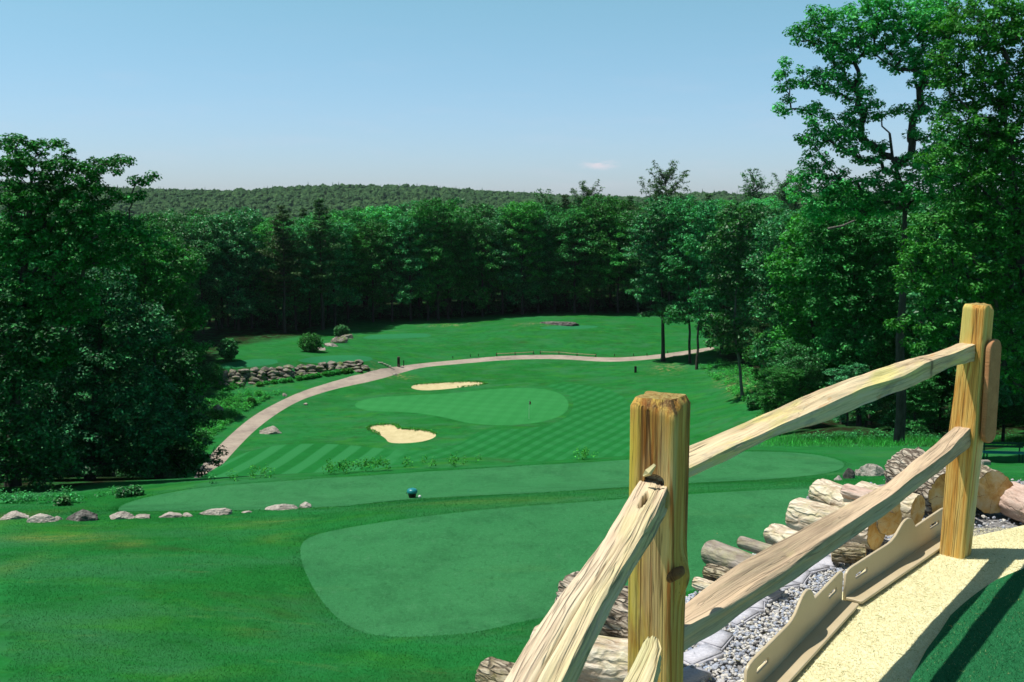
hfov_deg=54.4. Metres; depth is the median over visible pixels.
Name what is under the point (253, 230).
broadleaf tree
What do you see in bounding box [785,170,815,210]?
pine tree
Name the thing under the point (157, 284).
broadleaf tree
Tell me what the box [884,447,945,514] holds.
log
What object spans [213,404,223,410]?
rock
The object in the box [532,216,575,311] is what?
broadleaf tree
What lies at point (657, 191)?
pine tree
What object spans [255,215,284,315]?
broadleaf tree
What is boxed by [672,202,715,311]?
broadleaf tree
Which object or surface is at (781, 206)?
broadleaf tree
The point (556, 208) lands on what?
broadleaf tree
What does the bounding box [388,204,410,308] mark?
broadleaf tree
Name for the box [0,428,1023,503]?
undergrowth
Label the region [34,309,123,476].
broadleaf tree
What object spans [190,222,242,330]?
broadleaf tree
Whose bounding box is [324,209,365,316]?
broadleaf tree
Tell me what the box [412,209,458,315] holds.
broadleaf tree
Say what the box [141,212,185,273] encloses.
broadleaf tree
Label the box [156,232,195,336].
broadleaf tree
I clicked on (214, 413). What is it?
shrub
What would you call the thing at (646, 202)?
broadleaf tree
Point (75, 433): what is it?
broadleaf tree
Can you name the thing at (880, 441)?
tall grass
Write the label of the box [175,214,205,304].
broadleaf tree
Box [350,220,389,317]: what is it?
broadleaf tree
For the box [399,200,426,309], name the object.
broadleaf tree
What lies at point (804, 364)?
bush
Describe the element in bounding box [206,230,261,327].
broadleaf tree
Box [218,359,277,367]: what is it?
tee grass
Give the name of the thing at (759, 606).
paver
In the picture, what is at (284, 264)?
pine tree
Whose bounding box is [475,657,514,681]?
log
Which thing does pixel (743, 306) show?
broadleaf tree
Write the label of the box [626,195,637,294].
pine tree
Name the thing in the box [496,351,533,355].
path fence
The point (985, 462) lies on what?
granite block
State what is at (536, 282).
broadleaf tree
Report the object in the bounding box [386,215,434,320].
broadleaf tree
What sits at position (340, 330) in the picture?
shrub
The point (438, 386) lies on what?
bunker sand
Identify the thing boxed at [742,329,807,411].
young tree
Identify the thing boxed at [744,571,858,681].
edge divider
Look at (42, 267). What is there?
broadleaf tree
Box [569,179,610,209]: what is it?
pine tree
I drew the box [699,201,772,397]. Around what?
broadleaf tree
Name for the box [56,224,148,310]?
broadleaf tree
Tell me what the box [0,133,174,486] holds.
oak tree
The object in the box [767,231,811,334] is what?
broadleaf tree
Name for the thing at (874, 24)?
oak tree
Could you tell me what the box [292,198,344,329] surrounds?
pine tree
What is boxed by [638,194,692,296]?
broadleaf tree
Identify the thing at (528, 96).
sky
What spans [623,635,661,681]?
fence rail
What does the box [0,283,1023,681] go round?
ground
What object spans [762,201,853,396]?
broadleaf tree
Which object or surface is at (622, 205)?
broadleaf tree
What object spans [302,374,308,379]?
shrub
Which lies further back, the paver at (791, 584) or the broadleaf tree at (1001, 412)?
the broadleaf tree at (1001, 412)
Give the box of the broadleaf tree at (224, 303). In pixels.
[210,217,252,325]
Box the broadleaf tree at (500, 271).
[475,209,501,300]
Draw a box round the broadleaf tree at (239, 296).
[202,206,273,329]
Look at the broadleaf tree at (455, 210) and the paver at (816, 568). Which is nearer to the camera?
the paver at (816, 568)
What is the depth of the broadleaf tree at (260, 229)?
173.13 m
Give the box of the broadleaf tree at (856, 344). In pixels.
[792,207,937,426]
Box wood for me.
[0,181,1003,231]
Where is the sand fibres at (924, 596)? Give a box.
[791,527,1023,681]
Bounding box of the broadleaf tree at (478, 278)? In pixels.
[458,207,490,298]
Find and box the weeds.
[226,445,597,480]
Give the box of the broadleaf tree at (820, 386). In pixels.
[798,353,843,395]
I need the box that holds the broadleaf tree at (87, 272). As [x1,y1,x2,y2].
[32,247,125,410]
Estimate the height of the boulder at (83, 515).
0.562 m
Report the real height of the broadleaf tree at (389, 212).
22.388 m
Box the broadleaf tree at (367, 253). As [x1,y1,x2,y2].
[352,220,390,321]
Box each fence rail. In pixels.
[504,464,667,681]
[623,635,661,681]
[646,343,975,482]
[660,427,970,653]
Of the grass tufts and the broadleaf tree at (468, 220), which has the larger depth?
the broadleaf tree at (468, 220)
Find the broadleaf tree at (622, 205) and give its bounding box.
[588,198,634,307]
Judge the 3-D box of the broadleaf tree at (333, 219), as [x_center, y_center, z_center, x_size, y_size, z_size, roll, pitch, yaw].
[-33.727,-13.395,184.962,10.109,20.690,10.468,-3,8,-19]
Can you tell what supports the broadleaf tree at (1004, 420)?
on the ground at (340, 417)
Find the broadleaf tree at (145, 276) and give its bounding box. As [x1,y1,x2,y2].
[93,227,213,476]
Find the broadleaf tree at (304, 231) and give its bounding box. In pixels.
[287,217,336,311]
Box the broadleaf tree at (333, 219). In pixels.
[303,213,352,321]
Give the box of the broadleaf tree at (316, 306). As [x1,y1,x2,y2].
[272,223,324,323]
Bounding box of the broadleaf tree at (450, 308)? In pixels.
[429,213,470,314]
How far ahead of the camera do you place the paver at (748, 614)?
4.07 m
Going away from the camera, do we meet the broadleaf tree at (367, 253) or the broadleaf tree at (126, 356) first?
the broadleaf tree at (126, 356)
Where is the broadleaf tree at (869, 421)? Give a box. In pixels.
[844,252,896,424]
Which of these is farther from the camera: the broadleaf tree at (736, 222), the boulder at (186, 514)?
the broadleaf tree at (736, 222)
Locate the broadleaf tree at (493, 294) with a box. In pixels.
[468,211,504,310]
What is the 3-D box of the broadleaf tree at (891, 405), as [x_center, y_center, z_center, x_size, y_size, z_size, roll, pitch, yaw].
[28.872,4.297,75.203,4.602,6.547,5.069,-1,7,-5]
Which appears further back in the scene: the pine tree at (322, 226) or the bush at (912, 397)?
the pine tree at (322, 226)
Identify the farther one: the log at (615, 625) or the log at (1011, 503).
the log at (1011, 503)
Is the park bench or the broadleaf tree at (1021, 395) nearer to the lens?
the park bench
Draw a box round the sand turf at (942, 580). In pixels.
[742,525,1023,681]
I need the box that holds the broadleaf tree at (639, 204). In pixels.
[611,199,646,303]
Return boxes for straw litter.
[687,528,1020,681]
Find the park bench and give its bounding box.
[982,442,1023,462]
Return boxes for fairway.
[200,384,629,477]
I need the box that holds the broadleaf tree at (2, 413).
[0,405,32,458]
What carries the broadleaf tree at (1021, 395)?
on the ground at (340, 417)
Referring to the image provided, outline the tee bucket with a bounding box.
[406,488,416,497]
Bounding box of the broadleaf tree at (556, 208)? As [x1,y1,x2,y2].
[549,202,577,296]
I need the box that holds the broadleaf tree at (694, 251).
[691,210,717,302]
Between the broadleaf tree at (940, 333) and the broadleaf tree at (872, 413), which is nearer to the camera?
the broadleaf tree at (872, 413)
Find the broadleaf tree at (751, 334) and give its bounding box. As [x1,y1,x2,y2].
[743,249,805,348]
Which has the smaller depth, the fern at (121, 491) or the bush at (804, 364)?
the fern at (121, 491)
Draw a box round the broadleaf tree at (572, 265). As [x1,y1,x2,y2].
[547,206,586,303]
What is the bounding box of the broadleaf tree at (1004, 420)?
[997,357,1023,444]
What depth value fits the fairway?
106.70 m
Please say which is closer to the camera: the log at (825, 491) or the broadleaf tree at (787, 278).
the log at (825, 491)
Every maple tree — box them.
[0,262,192,479]
[97,305,228,477]
[883,0,1023,394]
[896,121,1023,406]
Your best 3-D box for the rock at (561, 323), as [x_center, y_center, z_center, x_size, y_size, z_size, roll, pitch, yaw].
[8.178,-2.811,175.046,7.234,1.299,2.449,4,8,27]
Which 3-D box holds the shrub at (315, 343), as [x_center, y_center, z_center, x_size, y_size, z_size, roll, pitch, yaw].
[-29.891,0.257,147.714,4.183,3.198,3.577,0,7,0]
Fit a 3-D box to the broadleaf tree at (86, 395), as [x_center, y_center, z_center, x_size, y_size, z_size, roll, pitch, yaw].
[-23.082,5.633,57.104,4.504,5.900,3.823,-6,10,-41]
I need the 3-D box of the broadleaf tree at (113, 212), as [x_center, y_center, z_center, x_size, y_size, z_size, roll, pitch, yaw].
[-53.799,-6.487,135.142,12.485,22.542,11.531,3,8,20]
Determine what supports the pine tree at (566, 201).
on the ground at (340, 417)
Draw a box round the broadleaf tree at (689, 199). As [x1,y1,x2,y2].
[682,194,714,211]
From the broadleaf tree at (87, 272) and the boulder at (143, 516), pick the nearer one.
the boulder at (143, 516)
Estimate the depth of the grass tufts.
116.73 m
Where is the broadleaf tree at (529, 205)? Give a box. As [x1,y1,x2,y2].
[494,199,546,314]
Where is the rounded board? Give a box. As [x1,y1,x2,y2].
[980,339,1000,442]
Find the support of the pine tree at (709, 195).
on the ground at (340, 417)
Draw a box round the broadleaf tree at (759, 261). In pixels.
[740,212,810,407]
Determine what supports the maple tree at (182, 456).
on the ground at (340, 417)
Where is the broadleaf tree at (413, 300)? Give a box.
[393,218,441,315]
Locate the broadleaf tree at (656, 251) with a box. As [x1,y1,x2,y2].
[621,198,699,361]
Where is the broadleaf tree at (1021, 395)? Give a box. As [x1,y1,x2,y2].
[983,234,1023,404]
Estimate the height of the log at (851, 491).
0.084 m
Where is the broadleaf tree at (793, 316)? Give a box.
[768,271,819,364]
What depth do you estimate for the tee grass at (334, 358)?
143.19 m
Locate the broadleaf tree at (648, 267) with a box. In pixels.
[629,216,671,310]
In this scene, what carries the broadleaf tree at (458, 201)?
on the ground at (340, 417)
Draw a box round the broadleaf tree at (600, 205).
[558,193,619,311]
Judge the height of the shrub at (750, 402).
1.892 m
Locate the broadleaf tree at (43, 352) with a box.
[9,267,87,438]
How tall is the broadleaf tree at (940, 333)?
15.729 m
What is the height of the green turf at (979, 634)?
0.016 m
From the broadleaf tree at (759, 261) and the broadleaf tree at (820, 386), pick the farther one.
the broadleaf tree at (759, 261)
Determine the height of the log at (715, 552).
0.122 m
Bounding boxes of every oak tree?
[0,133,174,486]
[770,0,961,444]
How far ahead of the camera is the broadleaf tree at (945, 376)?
67.04 m
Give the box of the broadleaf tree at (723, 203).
[714,198,734,208]
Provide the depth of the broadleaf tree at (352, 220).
194.86 m
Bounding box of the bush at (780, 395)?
[750,365,803,416]
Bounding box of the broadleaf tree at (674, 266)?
[658,195,717,362]
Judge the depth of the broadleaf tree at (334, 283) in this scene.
177.80 m
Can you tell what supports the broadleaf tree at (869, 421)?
on the ground at (340, 417)
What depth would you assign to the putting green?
125.36 m
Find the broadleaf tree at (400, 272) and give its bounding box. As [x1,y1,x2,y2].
[378,211,423,315]
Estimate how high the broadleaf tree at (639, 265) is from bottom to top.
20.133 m
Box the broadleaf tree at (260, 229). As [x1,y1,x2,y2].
[252,222,293,327]
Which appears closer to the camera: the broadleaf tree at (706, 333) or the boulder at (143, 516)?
the boulder at (143, 516)
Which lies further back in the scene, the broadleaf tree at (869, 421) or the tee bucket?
the broadleaf tree at (869, 421)
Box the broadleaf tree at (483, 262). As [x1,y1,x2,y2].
[455,218,506,316]
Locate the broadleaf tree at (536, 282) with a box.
[514,205,566,312]
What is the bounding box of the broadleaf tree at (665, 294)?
[640,207,667,297]
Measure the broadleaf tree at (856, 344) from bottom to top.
14.516 m
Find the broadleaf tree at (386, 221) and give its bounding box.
[369,209,406,309]
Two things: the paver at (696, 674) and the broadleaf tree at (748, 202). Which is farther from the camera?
the broadleaf tree at (748, 202)
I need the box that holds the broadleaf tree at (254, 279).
[236,223,273,321]
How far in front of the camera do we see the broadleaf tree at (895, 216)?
65.38 m
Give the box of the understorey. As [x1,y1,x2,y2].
[229,292,708,327]
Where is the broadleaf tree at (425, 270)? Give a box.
[404,210,458,319]
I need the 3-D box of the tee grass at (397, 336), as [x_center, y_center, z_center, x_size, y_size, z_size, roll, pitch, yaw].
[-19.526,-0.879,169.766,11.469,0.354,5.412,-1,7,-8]
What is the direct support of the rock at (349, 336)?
on the ground at (340, 417)
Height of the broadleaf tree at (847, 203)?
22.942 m
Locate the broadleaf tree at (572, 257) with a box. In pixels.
[549,208,608,312]
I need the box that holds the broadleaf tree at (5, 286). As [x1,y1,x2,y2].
[0,221,42,383]
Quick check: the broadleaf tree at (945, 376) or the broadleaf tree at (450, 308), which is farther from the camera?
the broadleaf tree at (450, 308)
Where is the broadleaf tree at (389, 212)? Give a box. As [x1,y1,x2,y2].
[354,204,404,318]
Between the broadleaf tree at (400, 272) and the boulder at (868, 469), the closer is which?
the boulder at (868, 469)
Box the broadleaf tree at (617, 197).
[602,196,638,293]
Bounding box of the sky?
[0,0,1023,196]
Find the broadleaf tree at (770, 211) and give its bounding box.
[728,205,780,319]
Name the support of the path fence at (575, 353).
on the ground at (340, 417)
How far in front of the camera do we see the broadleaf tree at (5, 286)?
60.17 m
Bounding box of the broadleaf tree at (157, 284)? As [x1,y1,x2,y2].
[119,237,180,376]
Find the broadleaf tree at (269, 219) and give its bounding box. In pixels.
[250,218,296,316]
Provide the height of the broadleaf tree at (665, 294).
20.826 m
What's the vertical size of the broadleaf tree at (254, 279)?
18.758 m
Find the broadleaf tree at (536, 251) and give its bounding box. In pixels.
[498,209,547,299]
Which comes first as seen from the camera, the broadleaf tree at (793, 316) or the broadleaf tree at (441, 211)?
the broadleaf tree at (793, 316)
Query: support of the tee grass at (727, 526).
on the ground at (340, 417)
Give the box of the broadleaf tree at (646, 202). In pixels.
[636,200,657,209]
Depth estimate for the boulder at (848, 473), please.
34.05 m
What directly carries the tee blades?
on the tee grass at (434, 483)
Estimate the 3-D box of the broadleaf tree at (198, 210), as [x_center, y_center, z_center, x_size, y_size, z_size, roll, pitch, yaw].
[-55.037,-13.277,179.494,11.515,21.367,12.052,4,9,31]
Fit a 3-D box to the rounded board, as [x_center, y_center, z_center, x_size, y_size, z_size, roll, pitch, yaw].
[2.225,0.233,4.626,0.102,0.488,0.026,-5,9,-37]
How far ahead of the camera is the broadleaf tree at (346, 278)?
182.66 m
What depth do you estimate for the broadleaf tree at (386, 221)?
198.34 m
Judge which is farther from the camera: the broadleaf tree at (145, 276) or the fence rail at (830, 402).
the broadleaf tree at (145, 276)
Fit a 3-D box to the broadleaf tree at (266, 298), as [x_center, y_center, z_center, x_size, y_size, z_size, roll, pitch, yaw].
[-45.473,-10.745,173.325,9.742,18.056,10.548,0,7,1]
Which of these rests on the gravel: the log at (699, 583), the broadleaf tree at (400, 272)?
the log at (699, 583)
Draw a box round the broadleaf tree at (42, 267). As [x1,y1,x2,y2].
[3,249,79,415]
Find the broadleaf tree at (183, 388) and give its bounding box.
[125,383,193,457]
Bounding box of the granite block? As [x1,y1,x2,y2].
[981,460,990,464]
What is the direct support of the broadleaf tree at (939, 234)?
on the ground at (340, 417)
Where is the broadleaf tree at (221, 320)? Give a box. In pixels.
[196,216,242,327]
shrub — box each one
[189,428,211,441]
[197,361,223,383]
[203,409,223,420]
[216,338,238,360]
[247,397,255,404]
[255,381,263,386]
[270,379,277,383]
[279,378,286,382]
[286,377,292,381]
[295,375,302,380]
[296,332,323,351]
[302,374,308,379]
[321,371,328,375]
[334,324,349,336]
[341,368,347,373]
[743,393,768,408]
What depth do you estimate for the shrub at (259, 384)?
134.62 m
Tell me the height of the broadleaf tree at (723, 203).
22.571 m
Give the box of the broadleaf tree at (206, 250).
[175,215,230,333]
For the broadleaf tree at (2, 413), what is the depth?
50.73 m
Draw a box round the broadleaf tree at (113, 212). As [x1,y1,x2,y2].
[109,210,146,239]
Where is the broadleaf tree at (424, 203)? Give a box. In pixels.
[411,197,466,319]
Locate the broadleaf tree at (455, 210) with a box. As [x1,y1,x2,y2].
[445,205,462,298]
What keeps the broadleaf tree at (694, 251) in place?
on the ground at (340, 417)
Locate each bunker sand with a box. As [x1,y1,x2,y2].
[369,424,435,442]
[411,382,481,389]
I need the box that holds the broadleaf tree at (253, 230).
[223,212,269,322]
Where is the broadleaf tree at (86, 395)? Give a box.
[74,387,138,476]
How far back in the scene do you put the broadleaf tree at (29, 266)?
65.84 m
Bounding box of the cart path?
[194,347,713,477]
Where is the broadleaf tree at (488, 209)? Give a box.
[457,203,504,309]
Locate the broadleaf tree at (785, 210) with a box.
[728,201,789,296]
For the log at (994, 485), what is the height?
0.265 m
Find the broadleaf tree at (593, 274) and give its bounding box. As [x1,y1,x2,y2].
[571,207,619,311]
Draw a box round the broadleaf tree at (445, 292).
[422,218,473,318]
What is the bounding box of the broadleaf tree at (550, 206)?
[519,202,553,301]
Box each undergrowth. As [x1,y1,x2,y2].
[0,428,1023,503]
[191,357,770,450]
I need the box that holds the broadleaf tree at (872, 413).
[849,365,895,427]
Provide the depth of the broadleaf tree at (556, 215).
196.75 m
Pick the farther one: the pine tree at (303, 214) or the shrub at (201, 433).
the pine tree at (303, 214)
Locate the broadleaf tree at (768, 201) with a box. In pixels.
[740,197,783,214]
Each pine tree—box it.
[251,204,306,332]
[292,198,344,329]
[299,208,308,314]
[532,188,562,215]
[558,194,572,300]
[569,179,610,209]
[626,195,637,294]
[628,159,697,218]
[705,193,713,202]
[732,167,775,205]
[748,272,772,364]
[767,172,799,210]
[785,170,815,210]
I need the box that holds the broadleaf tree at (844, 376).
[823,362,874,425]
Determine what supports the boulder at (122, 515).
on the ground at (340, 417)
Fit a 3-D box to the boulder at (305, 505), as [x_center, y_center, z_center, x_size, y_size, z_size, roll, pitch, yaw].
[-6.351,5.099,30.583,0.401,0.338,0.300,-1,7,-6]
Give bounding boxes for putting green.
[355,388,567,424]
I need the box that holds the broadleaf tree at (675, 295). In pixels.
[641,214,691,312]
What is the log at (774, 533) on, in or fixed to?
on the gravel
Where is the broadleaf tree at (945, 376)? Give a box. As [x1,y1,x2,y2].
[906,336,955,438]
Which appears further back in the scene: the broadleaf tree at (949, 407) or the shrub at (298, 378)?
the shrub at (298, 378)
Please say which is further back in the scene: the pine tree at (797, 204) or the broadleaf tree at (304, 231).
the pine tree at (797, 204)
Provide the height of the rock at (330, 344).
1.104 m
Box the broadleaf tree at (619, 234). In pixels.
[597,212,641,312]
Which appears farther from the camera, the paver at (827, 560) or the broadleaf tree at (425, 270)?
the broadleaf tree at (425, 270)
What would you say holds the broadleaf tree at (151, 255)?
on the ground at (340, 417)
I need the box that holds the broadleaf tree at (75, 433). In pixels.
[57,396,103,476]
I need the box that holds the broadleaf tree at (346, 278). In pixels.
[327,220,379,322]
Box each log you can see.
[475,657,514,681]
[530,625,627,681]
[554,571,627,638]
[692,577,713,590]
[701,540,753,568]
[702,563,730,580]
[737,536,771,553]
[763,523,797,544]
[785,497,884,550]
[808,478,901,535]
[831,542,865,563]
[840,484,900,512]
[856,481,925,524]
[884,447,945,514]
[976,464,1012,513]
[999,481,1023,522]
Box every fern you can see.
[52,493,72,505]
[115,486,131,497]
[128,484,144,495]
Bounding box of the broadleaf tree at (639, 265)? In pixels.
[607,210,668,312]
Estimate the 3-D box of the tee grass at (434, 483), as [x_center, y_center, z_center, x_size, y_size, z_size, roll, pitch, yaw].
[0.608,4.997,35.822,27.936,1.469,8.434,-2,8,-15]
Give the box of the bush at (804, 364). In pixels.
[767,338,829,402]
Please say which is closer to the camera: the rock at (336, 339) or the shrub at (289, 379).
the shrub at (289, 379)
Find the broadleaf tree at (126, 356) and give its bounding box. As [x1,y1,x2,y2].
[80,290,157,476]
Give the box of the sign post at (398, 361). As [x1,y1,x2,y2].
[397,357,399,366]
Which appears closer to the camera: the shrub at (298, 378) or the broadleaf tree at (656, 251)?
the shrub at (298, 378)
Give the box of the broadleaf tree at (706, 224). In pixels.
[679,199,735,369]
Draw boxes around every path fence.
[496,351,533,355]
[540,351,595,356]
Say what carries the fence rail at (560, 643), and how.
attached to the fence post at (658, 579)
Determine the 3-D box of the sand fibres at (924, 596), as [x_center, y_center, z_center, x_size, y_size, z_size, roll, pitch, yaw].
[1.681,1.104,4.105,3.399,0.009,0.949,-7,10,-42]
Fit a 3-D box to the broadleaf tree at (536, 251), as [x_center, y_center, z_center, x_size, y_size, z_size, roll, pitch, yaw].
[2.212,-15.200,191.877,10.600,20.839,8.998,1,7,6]
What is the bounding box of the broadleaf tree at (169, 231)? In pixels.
[133,225,177,331]
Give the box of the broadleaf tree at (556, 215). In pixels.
[541,212,573,308]
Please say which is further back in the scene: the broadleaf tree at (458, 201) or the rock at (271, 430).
the broadleaf tree at (458, 201)
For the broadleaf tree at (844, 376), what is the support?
on the ground at (340, 417)
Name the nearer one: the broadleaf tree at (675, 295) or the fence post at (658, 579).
the fence post at (658, 579)
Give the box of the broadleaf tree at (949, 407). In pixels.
[935,381,953,419]
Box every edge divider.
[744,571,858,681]
[843,508,942,603]
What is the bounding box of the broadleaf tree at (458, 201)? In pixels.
[441,198,465,300]
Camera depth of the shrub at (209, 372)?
132.71 m
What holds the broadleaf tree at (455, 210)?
on the ground at (340, 417)
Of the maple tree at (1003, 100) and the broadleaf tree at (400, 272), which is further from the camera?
the broadleaf tree at (400, 272)
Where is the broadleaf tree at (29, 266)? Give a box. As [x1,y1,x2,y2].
[0,213,83,407]
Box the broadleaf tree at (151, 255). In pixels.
[126,251,169,284]
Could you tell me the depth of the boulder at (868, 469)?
35.61 m
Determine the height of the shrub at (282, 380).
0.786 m
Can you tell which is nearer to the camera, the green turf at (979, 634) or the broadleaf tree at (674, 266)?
the green turf at (979, 634)
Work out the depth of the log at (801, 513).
4.97 m
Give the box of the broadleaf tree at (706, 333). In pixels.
[695,216,754,354]
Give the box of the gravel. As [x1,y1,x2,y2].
[683,479,1023,681]
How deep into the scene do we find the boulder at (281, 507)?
30.16 m
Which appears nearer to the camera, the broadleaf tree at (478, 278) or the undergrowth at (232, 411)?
the undergrowth at (232, 411)
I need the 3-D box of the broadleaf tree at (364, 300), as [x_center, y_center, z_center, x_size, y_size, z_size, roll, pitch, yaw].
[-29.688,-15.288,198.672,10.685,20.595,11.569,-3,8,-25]
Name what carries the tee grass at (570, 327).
on the ground at (340, 417)
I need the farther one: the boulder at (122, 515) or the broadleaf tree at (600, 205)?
the broadleaf tree at (600, 205)
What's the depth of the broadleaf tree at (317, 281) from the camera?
183.40 m
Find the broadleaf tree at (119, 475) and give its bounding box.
[104,439,153,477]
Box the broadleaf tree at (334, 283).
[311,220,362,325]
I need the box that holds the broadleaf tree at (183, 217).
[149,213,202,295]
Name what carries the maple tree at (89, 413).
on the ground at (340, 417)
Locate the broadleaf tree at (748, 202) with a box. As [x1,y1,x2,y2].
[724,196,759,290]
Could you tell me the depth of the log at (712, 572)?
4.32 m
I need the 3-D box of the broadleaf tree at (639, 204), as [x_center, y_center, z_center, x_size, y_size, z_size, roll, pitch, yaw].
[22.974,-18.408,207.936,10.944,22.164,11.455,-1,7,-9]
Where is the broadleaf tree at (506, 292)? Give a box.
[480,203,525,310]
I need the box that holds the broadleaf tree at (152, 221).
[135,212,179,272]
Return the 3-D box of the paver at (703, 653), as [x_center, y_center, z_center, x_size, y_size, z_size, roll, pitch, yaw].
[0.701,1.188,3.717,0.163,0.048,0.103,-10,10,-30]
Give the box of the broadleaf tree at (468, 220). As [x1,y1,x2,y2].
[442,212,486,317]
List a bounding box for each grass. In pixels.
[103,450,849,643]
[118,451,843,511]
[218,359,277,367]
[298,355,372,362]
[300,489,808,636]
[363,333,430,338]
[541,325,598,328]
[756,431,1023,447]
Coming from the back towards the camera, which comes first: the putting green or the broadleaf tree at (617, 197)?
the broadleaf tree at (617, 197)
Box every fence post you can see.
[628,391,689,681]
[939,303,993,558]
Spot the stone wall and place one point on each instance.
(234, 375)
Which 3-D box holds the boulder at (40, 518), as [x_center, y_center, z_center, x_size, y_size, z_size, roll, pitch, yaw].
[-12.997,4.998,27.593,0.804,0.442,0.440,0,7,2]
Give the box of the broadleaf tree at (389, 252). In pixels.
[364,222,415,321]
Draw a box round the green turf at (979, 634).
[910,568,1023,681]
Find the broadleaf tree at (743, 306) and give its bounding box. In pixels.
[728,218,783,345]
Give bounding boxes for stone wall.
[214,360,368,385]
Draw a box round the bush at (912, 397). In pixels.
[890,375,945,433]
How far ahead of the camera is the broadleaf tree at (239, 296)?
167.60 m
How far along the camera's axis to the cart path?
136.84 m
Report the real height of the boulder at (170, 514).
0.209 m
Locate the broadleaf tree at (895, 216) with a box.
[869,210,958,365]
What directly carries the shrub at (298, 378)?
on the ground at (340, 417)
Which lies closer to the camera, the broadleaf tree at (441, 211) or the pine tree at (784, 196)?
the broadleaf tree at (441, 211)
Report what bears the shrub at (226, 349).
on the ground at (340, 417)
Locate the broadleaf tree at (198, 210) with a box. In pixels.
[182,208,224,322]
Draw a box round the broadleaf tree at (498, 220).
[475,211,533,313]
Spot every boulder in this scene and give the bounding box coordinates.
[0,511,28,519]
[27,513,58,522]
[65,509,97,520]
[110,511,134,518]
[135,514,149,518]
[159,512,181,517]
[182,512,192,516]
[199,508,231,514]
[265,504,298,509]
[299,502,311,507]
[843,468,854,478]
[857,463,884,475]
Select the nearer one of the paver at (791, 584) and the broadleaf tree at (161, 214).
the paver at (791, 584)
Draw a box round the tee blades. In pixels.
[119,451,842,636]
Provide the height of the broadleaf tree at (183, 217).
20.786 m
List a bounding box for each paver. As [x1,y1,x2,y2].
[683,664,712,681]
[684,643,723,667]
[697,630,733,651]
[727,608,759,627]
[749,600,764,617]
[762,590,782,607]
[778,582,801,592]
[792,571,811,588]
[807,563,829,574]
[818,556,838,570]
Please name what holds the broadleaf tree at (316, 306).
on the ground at (340, 417)
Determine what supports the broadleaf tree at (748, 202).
on the ground at (340, 417)
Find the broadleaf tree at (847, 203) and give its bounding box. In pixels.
[803,184,899,423]
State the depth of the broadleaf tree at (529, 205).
187.35 m
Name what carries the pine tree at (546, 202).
on the ground at (340, 417)
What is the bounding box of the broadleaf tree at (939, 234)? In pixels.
[893,201,990,310]
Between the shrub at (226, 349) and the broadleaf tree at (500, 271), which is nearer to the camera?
the shrub at (226, 349)
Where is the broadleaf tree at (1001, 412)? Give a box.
[938,358,1023,427]
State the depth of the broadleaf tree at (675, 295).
191.78 m
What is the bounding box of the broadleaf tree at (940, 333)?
[884,264,970,430]
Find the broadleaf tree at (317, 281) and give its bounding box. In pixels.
[298,226,337,321]
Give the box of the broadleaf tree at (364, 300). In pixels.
[349,212,384,310]
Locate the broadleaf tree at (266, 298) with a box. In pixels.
[225,228,276,327]
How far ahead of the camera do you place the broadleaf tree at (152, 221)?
156.58 m
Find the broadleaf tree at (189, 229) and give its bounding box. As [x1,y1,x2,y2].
[159,208,219,331]
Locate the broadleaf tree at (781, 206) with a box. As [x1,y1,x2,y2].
[769,203,795,215]
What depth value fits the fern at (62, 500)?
34.18 m
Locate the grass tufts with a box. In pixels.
[366,380,487,434]
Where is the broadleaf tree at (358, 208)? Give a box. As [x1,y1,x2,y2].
[345,206,371,303]
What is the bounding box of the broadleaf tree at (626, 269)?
[616,209,638,307]
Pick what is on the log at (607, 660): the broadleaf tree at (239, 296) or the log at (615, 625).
the log at (615, 625)
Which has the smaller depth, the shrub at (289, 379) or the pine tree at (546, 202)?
the shrub at (289, 379)
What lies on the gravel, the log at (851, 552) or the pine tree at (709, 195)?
the log at (851, 552)
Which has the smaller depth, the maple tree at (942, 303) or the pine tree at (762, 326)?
the maple tree at (942, 303)
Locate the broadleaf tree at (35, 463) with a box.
[0,287,88,490]
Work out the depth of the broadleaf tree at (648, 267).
190.68 m
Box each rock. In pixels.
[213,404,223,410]
[259,426,280,433]
[324,343,336,346]
[330,336,347,342]
[340,334,353,338]
[540,321,578,325]
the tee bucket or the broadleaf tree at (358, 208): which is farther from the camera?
the broadleaf tree at (358, 208)
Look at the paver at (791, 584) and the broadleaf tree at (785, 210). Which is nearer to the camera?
the paver at (791, 584)
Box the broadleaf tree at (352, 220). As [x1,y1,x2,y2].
[338,209,365,311]
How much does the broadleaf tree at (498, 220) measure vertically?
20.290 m
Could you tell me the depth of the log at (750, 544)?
4.72 m
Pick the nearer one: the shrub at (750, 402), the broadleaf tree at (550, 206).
the shrub at (750, 402)
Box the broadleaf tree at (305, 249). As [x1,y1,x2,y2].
[262,216,323,329]
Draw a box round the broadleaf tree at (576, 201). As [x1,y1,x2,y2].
[560,197,590,294]
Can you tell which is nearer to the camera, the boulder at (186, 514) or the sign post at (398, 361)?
the boulder at (186, 514)
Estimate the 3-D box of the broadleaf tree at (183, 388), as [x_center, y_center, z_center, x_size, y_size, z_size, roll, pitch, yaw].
[-18.271,4.763,50.948,3.328,5.137,3.921,7,10,43]
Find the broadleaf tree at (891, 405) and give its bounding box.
[870,357,924,433]
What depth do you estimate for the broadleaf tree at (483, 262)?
186.96 m
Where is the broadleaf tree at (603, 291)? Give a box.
[570,197,625,307]
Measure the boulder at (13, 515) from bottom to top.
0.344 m
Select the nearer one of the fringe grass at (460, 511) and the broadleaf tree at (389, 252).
the fringe grass at (460, 511)

